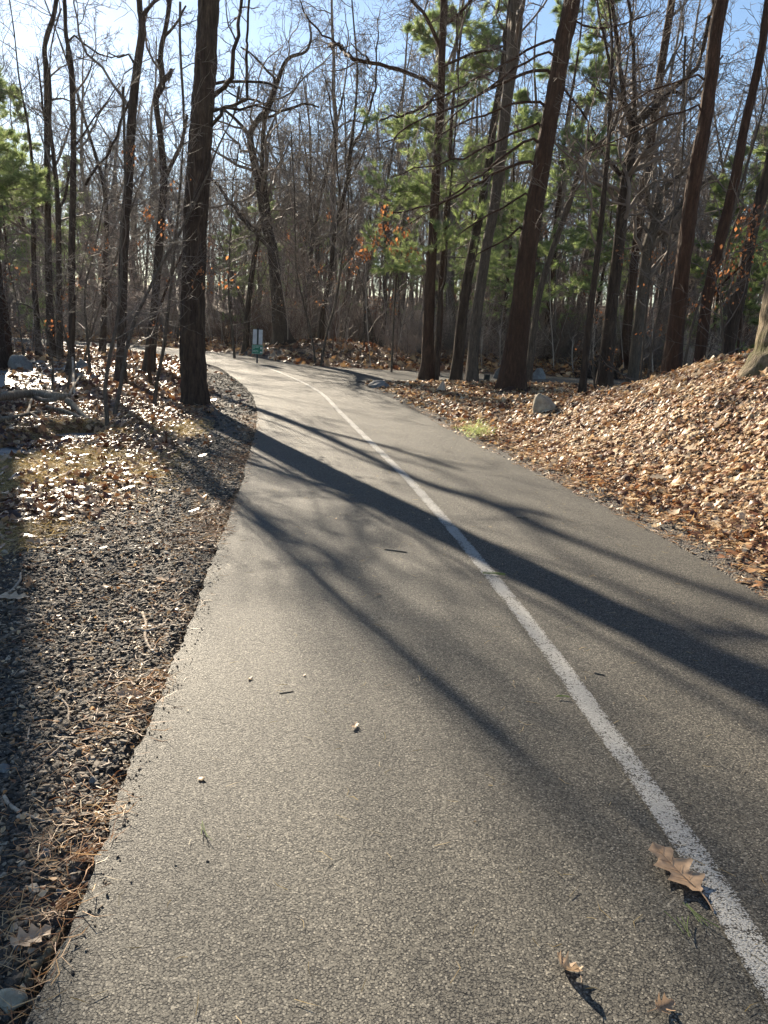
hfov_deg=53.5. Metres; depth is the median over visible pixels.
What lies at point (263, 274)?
sapling
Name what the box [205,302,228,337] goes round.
shrub
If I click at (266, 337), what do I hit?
shrub
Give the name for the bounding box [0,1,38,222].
woodland tree
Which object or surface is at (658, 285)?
woodland tree
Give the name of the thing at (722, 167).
woodland tree
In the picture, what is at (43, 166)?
woodland tree
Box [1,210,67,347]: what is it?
sapling
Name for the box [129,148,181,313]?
woodland tree
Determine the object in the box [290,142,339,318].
woodland tree
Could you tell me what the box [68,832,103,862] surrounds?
needle bundle
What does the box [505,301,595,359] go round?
shrub
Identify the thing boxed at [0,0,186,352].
broad leaved tree
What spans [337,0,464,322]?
woodland tree
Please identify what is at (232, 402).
gravel
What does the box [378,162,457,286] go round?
woodland tree
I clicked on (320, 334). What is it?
broad leaved tree
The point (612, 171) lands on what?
woodland tree
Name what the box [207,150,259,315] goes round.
woodland tree
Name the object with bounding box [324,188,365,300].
woodland tree
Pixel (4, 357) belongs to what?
broad leaved tree
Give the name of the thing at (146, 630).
stick
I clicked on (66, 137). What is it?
woodland tree
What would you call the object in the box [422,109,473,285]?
woodland tree
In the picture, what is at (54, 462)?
grass
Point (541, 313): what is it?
sapling
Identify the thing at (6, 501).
leaf litter
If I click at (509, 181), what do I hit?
woodland tree
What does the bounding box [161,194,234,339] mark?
sapling
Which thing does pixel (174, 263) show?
sapling
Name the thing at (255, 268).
sapling
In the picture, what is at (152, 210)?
woodland tree
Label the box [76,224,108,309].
sapling
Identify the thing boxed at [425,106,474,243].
woodland tree
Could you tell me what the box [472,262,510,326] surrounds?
sapling
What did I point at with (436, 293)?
woodland tree
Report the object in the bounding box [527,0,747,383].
broad leaved tree
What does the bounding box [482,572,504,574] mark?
needle bundle
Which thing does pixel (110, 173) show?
woodland tree
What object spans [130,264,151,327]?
sapling
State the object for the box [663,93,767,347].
woodland tree
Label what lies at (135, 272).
sapling
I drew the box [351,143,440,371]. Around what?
young tree
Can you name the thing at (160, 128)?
broad leaved tree
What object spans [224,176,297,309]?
woodland pine
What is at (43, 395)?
fallen log
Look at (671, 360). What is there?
broad leaved tree
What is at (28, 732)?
stick
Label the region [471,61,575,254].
woodland tree
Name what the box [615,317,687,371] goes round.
shrub
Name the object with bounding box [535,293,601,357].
shrub
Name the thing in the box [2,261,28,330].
sapling
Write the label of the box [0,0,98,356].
broad leaved tree
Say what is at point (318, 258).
sapling
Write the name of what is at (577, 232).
woodland tree
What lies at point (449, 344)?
shrub
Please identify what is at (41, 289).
sapling
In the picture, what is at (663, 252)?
woodland tree
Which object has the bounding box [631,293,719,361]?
shrub
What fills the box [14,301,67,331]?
shrub
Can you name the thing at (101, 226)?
sapling
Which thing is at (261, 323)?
shrub
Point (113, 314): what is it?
shrub
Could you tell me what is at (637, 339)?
broad leaved tree
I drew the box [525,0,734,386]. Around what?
broad leaved tree
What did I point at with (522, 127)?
woodland tree
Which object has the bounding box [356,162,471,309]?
woodland tree
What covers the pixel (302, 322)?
shrub
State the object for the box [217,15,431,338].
woodland tree
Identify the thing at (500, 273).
sapling
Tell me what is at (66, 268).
sapling
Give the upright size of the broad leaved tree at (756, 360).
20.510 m
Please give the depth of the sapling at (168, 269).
46.68 m
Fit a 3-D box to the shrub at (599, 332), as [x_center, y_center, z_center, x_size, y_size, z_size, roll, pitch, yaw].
[10.079,-8.201,33.432,3.703,3.177,4.706,6,14,13]
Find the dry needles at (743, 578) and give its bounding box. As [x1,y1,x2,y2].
[408,404,767,599]
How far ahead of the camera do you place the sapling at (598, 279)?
43.36 m
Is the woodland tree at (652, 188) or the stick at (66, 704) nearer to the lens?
the stick at (66, 704)
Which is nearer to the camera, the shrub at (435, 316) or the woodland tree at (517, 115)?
the shrub at (435, 316)
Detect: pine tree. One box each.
[0,65,61,355]
[355,0,526,375]
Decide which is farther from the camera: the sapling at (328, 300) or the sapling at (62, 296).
the sapling at (328, 300)
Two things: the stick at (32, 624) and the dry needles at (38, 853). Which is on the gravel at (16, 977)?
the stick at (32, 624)
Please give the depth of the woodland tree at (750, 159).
41.03 m
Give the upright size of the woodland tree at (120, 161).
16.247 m
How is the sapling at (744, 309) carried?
on the ground at (710, 554)
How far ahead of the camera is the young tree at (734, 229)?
11.07 m
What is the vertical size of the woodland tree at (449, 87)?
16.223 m
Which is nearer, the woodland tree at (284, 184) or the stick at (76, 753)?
the stick at (76, 753)
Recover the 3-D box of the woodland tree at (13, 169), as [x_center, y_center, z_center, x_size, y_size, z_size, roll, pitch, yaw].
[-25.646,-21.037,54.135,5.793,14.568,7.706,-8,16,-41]
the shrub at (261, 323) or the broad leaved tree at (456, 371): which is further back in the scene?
the shrub at (261, 323)
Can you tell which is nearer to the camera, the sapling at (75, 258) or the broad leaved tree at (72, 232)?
the broad leaved tree at (72, 232)
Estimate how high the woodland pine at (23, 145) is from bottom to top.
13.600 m
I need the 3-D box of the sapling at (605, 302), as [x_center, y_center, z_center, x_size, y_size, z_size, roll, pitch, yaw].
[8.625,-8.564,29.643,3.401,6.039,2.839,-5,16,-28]
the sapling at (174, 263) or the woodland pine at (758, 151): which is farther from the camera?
the sapling at (174, 263)
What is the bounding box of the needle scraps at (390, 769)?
[70,397,765,1023]
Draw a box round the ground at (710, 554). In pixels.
[0,278,767,1023]
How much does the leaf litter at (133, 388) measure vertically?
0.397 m
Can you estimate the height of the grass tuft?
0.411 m
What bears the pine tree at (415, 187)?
on the ground at (710, 554)
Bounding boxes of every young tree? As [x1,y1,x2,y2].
[0,192,101,389]
[0,257,111,388]
[4,50,203,425]
[32,65,279,413]
[38,131,163,372]
[48,1,230,405]
[78,126,243,384]
[178,119,283,357]
[241,109,333,363]
[261,76,388,365]
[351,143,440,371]
[570,288,607,388]
[574,220,710,385]
[604,22,743,377]
[658,2,767,367]
[658,172,767,355]
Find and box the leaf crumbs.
[0,454,243,1018]
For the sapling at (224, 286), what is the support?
on the ground at (710, 554)
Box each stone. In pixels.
[0,763,9,772]
[0,988,27,1013]
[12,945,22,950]
[41,848,50,857]
[55,889,64,895]
[88,776,97,782]
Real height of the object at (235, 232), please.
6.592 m
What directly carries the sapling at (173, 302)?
on the ground at (710, 554)
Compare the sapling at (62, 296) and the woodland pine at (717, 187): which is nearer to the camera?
the sapling at (62, 296)
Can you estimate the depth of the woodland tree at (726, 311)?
27.05 m
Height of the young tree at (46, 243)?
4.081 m
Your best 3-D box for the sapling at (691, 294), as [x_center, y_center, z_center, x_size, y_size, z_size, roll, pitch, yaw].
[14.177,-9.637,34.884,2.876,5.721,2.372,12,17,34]
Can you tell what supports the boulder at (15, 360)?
on the ground at (710, 554)
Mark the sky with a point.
(25, 39)
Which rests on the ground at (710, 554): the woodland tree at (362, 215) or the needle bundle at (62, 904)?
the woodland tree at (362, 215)
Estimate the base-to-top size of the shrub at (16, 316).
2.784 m
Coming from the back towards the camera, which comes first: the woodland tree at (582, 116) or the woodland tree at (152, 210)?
the woodland tree at (152, 210)
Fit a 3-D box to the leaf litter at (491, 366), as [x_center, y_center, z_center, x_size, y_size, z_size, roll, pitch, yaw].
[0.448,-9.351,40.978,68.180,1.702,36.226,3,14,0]
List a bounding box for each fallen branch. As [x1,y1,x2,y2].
[0,396,55,421]
[45,405,94,423]
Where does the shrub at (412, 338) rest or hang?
on the ground at (710, 554)
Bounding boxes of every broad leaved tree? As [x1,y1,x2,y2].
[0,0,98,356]
[0,0,115,355]
[0,0,134,361]
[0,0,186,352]
[0,247,9,369]
[50,0,127,374]
[57,0,160,381]
[111,0,197,372]
[169,0,375,344]
[179,0,298,406]
[208,39,304,352]
[295,0,402,340]
[300,0,505,380]
[361,0,660,397]
[448,0,547,380]
[458,0,543,381]
[522,0,751,392]
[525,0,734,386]
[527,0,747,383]
[567,0,711,368]
[573,0,728,375]
[604,103,737,381]
[671,0,767,356]
[693,0,767,362]
[699,275,767,378]
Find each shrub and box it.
[8,297,28,327]
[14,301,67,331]
[54,287,115,338]
[65,287,127,328]
[76,276,165,340]
[78,285,161,331]
[109,280,164,332]
[144,278,226,335]
[145,284,180,332]
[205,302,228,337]
[205,305,256,344]
[213,288,316,347]
[233,294,298,344]
[234,289,271,339]
[240,291,326,341]
[254,299,318,341]
[305,292,379,341]
[308,288,381,335]
[327,291,371,336]
[344,285,409,344]
[365,291,436,359]
[368,286,456,348]
[387,293,469,345]
[395,305,470,357]
[405,296,490,339]
[434,290,510,354]
[434,301,505,355]
[479,302,552,364]
[493,314,571,364]
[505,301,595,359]
[531,305,597,365]
[532,291,597,351]
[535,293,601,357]
[570,288,655,356]
[581,314,658,360]
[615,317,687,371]
[616,319,662,363]
[617,311,695,355]
[618,291,667,337]
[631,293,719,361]
[662,320,749,367]
[739,292,761,353]
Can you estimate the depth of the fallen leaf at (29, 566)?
4.45 m
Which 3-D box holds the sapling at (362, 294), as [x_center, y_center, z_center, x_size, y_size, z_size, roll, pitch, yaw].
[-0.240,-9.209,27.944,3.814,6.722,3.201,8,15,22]
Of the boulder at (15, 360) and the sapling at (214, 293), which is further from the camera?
the sapling at (214, 293)
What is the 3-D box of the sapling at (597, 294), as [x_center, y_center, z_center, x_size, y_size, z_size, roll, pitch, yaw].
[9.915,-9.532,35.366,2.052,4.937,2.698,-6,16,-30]
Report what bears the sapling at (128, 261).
on the ground at (710, 554)
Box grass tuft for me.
[455,416,495,436]
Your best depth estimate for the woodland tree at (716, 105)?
38.66 m
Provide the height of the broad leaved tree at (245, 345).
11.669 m
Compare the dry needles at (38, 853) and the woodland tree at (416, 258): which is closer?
the dry needles at (38, 853)
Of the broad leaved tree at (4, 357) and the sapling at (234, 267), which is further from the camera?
the sapling at (234, 267)
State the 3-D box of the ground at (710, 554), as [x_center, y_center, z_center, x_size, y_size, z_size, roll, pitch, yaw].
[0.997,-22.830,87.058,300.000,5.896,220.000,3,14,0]
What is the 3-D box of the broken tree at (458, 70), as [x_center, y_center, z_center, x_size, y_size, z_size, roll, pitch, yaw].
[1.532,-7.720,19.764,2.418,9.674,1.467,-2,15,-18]
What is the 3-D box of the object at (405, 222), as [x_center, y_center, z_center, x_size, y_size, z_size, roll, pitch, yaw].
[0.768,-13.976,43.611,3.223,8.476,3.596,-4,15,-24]
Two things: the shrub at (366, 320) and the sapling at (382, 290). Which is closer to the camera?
the sapling at (382, 290)
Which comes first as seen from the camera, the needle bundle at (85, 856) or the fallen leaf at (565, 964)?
the fallen leaf at (565, 964)
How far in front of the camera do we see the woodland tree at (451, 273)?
34.62 m
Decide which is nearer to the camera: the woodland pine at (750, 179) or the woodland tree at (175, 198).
the woodland pine at (750, 179)
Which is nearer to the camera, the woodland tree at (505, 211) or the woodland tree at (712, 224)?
the woodland tree at (712, 224)
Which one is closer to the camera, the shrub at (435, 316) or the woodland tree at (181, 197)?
the shrub at (435, 316)
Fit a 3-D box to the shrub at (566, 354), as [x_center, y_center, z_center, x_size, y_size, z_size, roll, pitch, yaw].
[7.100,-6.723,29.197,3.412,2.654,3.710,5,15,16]
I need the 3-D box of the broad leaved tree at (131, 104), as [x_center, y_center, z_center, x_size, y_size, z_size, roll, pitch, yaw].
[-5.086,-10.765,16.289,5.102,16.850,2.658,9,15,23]
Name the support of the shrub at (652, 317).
on the ground at (710, 554)
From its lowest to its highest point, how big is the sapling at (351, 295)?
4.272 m
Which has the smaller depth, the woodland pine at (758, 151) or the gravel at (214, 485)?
the gravel at (214, 485)
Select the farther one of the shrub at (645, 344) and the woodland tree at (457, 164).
the woodland tree at (457, 164)
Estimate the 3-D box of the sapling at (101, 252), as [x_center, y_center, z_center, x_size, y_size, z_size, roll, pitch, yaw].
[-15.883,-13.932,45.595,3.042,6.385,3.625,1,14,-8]
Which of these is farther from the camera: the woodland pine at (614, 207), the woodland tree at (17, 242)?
the woodland tree at (17, 242)
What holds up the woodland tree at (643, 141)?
on the ground at (710, 554)
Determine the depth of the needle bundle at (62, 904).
1.97 m
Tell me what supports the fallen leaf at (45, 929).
on the gravel at (16, 977)
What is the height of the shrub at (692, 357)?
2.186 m
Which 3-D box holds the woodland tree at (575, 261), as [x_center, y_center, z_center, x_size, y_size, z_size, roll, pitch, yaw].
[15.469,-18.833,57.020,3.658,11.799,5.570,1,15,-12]
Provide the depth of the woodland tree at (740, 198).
52.71 m
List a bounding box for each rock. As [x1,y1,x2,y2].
[368,380,388,387]
[532,393,557,414]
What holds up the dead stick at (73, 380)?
on the ground at (710, 554)
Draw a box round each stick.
[0,622,36,642]
[2,794,45,822]
[7,572,21,592]
[22,927,64,990]
[27,710,38,744]
[43,741,64,759]
[46,749,101,754]
[61,699,69,719]
[71,357,75,393]
[131,611,171,659]
[384,548,406,552]
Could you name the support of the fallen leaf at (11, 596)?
on the gravel at (16, 977)
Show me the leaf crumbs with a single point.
(42, 893)
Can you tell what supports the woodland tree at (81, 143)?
on the ground at (710, 554)
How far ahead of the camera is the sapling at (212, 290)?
45.34 m
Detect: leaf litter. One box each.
[0,340,248,402]
[0,397,246,621]
[10,312,693,379]
[364,375,662,421]
[431,348,767,583]
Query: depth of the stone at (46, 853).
2.13 m
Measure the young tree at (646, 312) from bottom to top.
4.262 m
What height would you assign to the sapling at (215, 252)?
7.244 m
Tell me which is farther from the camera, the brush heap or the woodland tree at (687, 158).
the woodland tree at (687, 158)
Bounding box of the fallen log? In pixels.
[0,368,99,421]
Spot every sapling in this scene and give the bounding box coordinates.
[0,156,50,355]
[0,191,30,299]
[0,219,54,324]
[0,220,39,313]
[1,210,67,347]
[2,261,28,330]
[14,234,52,327]
[18,109,174,361]
[19,202,88,320]
[28,193,110,361]
[32,256,77,332]
[37,223,99,327]
[37,269,45,332]
[41,173,117,325]
[47,162,132,337]
[62,185,130,335]
[68,188,146,302]
[68,271,97,312]
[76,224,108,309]
[78,190,153,323]
[82,217,166,355]
[87,218,130,325]
[89,240,129,316]
[108,188,163,327]
[114,223,171,340]
[115,229,150,327]
[128,207,178,309]
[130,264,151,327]
[155,189,216,329]
[160,222,182,308]
[160,233,180,309]
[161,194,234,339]
[161,274,181,331]
[178,200,239,323]
[205,179,270,348]
[205,252,221,323]
[205,259,233,338]
[206,176,270,344]
[208,166,302,317]
[208,232,242,334]
[216,226,268,320]
[219,224,265,334]
[227,203,289,315]
[235,214,289,325]
[237,241,261,310]
[255,235,310,313]
[265,215,315,311]
[265,218,324,338]
[280,232,341,337]
[286,190,351,336]
[310,121,412,343]
[312,276,344,323]
[319,216,380,338]
[327,167,423,347]
[340,270,371,330]
[341,132,426,349]
[364,236,416,346]
[370,225,425,325]
[377,241,425,318]
[455,199,502,304]
[458,212,513,346]
[460,157,564,313]
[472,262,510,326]
[531,218,576,321]
[532,186,590,356]
[552,281,566,321]
[553,181,639,325]
[553,267,586,325]
[556,259,585,322]
[557,210,661,359]
[573,254,604,329]
[574,256,608,331]
[576,240,608,313]
[601,226,669,323]
[606,183,684,347]
[638,205,712,351]
[665,251,718,337]
[686,163,767,356]
[711,229,767,347]
[712,260,762,339]
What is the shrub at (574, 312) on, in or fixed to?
on the ground at (710, 554)
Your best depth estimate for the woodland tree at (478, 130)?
48.96 m
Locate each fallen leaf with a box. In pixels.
[0,591,29,598]
[1,923,51,948]
[22,563,36,568]
[107,686,144,698]
[557,951,582,982]
[647,993,675,1013]
[648,842,713,911]
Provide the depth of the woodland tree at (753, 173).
54.61 m
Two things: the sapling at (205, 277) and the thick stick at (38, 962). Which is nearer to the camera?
the thick stick at (38, 962)
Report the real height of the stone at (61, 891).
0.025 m
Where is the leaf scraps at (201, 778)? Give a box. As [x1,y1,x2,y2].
[188,395,475,821]
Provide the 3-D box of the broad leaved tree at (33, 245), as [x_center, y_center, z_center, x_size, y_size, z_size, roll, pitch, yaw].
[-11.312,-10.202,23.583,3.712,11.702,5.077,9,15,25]
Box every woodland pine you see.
[0,82,64,326]
[0,167,45,337]
[43,155,116,301]
[43,213,83,321]
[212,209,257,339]
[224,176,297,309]
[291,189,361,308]
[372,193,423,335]
[414,138,512,345]
[453,87,557,353]
[470,0,631,359]
[561,146,636,350]
[661,145,759,358]
[695,125,767,345]
[710,226,766,354]
[737,144,767,278]
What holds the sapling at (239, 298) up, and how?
on the ground at (710, 554)
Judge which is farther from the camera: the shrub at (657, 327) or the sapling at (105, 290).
the shrub at (657, 327)
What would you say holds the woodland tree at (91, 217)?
on the ground at (710, 554)
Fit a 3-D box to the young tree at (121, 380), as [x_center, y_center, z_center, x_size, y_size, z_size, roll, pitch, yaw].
[-3.634,-3.892,11.762,3.718,5.617,2.716,3,14,0]
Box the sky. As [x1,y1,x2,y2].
[0,0,767,306]
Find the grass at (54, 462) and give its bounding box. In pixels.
[0,412,215,562]
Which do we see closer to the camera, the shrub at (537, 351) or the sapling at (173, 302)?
the shrub at (537, 351)
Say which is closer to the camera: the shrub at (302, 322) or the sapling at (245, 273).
the shrub at (302, 322)
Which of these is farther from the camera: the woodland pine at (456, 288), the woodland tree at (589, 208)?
the woodland tree at (589, 208)
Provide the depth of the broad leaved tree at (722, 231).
12.23 m
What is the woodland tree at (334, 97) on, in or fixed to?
on the ground at (710, 554)
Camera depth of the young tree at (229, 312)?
25.94 m
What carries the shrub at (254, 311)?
on the ground at (710, 554)
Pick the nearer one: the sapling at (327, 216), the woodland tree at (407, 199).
the sapling at (327, 216)
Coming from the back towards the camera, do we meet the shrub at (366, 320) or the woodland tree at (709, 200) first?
the woodland tree at (709, 200)
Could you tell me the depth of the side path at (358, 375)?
22.41 m
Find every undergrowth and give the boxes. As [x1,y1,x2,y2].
[0,146,763,371]
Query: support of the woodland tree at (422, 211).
on the ground at (710, 554)
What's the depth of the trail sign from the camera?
24.40 m
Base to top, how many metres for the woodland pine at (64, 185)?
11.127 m
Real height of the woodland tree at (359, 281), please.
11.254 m
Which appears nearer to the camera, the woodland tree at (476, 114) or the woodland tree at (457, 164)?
the woodland tree at (476, 114)
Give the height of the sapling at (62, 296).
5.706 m
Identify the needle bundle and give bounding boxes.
[49,864,109,913]
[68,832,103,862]
[200,821,211,839]
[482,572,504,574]
[664,911,690,935]
[686,903,718,926]
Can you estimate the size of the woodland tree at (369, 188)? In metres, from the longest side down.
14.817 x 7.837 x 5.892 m
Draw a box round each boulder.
[8,355,33,370]
[76,359,87,367]
[493,368,499,378]
[533,368,545,378]
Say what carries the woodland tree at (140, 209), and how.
on the ground at (710, 554)
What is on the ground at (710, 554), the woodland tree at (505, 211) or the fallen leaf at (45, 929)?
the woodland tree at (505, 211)
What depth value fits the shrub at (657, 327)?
33.44 m
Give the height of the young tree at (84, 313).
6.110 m
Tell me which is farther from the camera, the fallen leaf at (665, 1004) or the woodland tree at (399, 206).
the woodland tree at (399, 206)
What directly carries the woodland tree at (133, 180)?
on the ground at (710, 554)
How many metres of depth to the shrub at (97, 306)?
42.63 m
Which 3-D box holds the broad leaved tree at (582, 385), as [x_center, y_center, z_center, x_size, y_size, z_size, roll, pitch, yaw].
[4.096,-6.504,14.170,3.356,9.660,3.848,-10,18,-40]
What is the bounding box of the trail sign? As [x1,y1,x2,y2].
[252,328,262,362]
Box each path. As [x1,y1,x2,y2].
[11,338,767,1023]
[295,364,631,384]
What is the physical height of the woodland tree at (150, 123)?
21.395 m
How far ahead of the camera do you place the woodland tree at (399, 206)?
30.29 m
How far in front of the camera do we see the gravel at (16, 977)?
2.94 m
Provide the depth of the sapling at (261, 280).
35.67 m
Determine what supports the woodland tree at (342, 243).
on the ground at (710, 554)
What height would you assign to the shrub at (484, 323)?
3.195 m
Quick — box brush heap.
[558,355,639,379]
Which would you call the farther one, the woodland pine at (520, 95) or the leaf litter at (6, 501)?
the woodland pine at (520, 95)
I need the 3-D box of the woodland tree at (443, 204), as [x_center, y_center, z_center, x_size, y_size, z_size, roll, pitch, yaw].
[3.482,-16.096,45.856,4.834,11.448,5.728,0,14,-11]
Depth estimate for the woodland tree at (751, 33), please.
40.79 m
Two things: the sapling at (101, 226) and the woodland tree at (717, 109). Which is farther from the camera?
the woodland tree at (717, 109)
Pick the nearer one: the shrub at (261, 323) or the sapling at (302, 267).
the shrub at (261, 323)
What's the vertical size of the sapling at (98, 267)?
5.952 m
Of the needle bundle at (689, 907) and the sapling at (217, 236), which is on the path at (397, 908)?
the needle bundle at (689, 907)
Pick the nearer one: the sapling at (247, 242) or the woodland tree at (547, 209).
the sapling at (247, 242)
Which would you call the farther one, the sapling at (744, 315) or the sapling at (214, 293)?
the sapling at (214, 293)
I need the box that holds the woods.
[1,90,767,317]
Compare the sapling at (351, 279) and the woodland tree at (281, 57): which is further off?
the woodland tree at (281, 57)
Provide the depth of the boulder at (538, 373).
22.99 m
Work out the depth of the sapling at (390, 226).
30.14 m
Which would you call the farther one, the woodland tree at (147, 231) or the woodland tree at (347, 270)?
the woodland tree at (147, 231)
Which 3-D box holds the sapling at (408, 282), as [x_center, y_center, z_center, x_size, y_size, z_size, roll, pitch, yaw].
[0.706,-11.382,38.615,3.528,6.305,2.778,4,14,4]
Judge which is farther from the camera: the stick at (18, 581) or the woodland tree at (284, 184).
the woodland tree at (284, 184)
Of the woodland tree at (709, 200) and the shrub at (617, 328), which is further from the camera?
the woodland tree at (709, 200)
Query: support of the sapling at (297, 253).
on the ground at (710, 554)
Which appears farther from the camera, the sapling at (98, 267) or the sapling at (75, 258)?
the sapling at (75, 258)
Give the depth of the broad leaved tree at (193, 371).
11.79 m
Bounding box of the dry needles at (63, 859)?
[0,412,260,1023]
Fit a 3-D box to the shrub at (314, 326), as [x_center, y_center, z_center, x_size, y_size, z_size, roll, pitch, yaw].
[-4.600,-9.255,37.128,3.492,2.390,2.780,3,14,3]
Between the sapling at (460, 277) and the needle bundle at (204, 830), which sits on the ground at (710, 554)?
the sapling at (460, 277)
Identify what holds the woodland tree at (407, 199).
on the ground at (710, 554)
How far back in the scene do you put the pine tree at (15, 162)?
22.37 m
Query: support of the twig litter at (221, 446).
on the ground at (710, 554)
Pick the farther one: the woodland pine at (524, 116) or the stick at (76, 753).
the woodland pine at (524, 116)
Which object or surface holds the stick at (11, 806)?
on the gravel at (16, 977)
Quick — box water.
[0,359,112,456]
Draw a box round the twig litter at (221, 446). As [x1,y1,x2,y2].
[0,354,767,624]
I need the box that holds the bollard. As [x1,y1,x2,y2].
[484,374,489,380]
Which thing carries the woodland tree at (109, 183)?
on the ground at (710, 554)
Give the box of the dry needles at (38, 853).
[0,498,243,1023]
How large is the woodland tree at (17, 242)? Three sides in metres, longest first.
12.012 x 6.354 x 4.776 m
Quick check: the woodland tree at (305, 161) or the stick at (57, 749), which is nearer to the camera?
the stick at (57, 749)
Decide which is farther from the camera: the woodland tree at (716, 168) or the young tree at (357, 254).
the woodland tree at (716, 168)
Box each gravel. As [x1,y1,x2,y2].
[0,372,259,444]
[0,434,258,593]
[0,566,220,1023]
[502,456,767,589]
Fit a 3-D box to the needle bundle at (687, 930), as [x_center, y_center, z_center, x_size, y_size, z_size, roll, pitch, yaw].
[0.750,1.051,1.946,0.062,0.006,0.074,6,14,15]
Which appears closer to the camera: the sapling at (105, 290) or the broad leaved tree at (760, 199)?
the broad leaved tree at (760, 199)
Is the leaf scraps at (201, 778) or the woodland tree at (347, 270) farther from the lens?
the woodland tree at (347, 270)
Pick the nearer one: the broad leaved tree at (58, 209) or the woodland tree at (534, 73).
the broad leaved tree at (58, 209)
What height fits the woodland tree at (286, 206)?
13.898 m
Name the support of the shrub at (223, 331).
on the ground at (710, 554)
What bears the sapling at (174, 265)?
on the ground at (710, 554)
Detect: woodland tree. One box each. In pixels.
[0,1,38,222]
[0,102,68,310]
[0,169,60,317]
[1,56,128,319]
[6,97,102,297]
[29,17,140,297]
[29,72,183,293]
[29,188,83,264]
[36,95,172,300]
[51,164,119,271]
[60,78,211,297]
[76,65,153,290]
[77,101,172,285]
[78,119,175,289]
[90,98,144,292]
[91,73,244,248]
[94,132,228,309]
[109,132,167,255]
[110,16,192,235]
[116,137,183,302]
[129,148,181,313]
[134,142,186,299]
[140,154,207,315]
[152,74,284,326]
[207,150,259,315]
[208,173,257,283]
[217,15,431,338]
[236,133,329,275]
[238,39,369,335]
[240,49,385,319]
[242,122,315,302]
[245,116,320,303]
[246,44,336,297]
[253,0,404,337]
[253,127,322,296]
[257,72,339,301]
[258,120,322,282]
[268,155,345,269]
[269,82,390,336]
[279,63,395,334]
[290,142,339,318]
[304,77,429,342]
[314,86,473,314]
[318,185,370,281]
[323,136,428,296]
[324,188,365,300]
[331,11,433,346]
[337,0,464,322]
[338,65,428,341]
[352,187,379,308]
[353,135,420,266]
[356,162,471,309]
[358,75,461,321]
[359,0,513,348]
[361,0,541,353]
[366,0,490,307]
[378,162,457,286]
[381,55,461,233]
[389,132,475,293]
[413,32,527,341]
[416,145,469,296]
[420,2,692,302]
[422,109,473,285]
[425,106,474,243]
[443,150,527,307]
[445,100,581,273]
[446,133,533,311]
[449,68,520,311]
[453,41,515,220]
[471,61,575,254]
[479,131,611,304]
[481,97,578,274]
[484,53,555,280]
[489,27,604,234]
[507,62,561,222]
[507,161,582,261]
[508,0,664,330]
[541,186,587,302]
[547,59,675,328]
[551,1,678,304]
[551,159,610,296]
[559,8,767,331]
[561,79,732,284]
[563,92,630,309]
[568,208,627,294]
[571,86,643,326]
[583,0,754,329]
[593,0,767,333]
[594,47,667,304]
[634,155,712,318]
[635,171,713,325]
[637,64,751,329]
[638,181,699,288]
[640,98,766,314]
[641,96,697,295]
[661,44,762,340]
[662,11,767,358]
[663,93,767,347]
[671,74,717,339]
[679,148,732,294]
[681,79,767,307]
[687,68,767,314]
[715,60,767,335]
[717,148,767,281]
[720,30,767,168]
[720,112,767,270]
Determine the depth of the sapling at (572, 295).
36.67 m
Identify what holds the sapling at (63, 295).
on the ground at (710, 554)
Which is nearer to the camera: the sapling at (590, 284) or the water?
the water
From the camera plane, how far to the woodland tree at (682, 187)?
36.18 m
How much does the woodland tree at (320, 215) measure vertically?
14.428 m
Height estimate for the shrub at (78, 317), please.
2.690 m
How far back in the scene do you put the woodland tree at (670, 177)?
43.80 m
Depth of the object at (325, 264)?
53.06 m
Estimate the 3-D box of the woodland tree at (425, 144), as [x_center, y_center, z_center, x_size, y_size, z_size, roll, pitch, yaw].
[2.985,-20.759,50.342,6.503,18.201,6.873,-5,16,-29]
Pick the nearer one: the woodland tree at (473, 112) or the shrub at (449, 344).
the shrub at (449, 344)
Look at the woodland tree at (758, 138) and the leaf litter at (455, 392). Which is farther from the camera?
the woodland tree at (758, 138)
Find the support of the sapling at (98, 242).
on the ground at (710, 554)
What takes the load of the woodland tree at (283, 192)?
on the ground at (710, 554)
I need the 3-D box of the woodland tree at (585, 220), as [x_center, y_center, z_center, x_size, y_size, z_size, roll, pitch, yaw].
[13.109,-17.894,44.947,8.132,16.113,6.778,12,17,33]
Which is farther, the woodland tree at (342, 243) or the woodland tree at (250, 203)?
the woodland tree at (342, 243)
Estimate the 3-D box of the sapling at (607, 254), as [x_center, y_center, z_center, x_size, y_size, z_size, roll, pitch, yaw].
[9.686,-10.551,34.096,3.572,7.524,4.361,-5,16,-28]
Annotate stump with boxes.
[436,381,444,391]
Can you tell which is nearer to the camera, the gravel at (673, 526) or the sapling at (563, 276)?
the gravel at (673, 526)
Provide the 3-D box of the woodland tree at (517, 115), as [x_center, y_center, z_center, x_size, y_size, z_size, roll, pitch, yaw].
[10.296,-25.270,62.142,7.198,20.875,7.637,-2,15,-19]
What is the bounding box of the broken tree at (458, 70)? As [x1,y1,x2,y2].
[401,2,495,379]
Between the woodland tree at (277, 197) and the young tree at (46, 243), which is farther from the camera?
the woodland tree at (277, 197)
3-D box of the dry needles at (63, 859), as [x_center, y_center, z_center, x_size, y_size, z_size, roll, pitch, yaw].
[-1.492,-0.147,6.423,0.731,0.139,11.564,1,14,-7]
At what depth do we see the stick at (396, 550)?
5.04 m
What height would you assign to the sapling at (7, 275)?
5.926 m
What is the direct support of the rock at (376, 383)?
on the ground at (710, 554)
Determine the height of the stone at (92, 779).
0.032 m

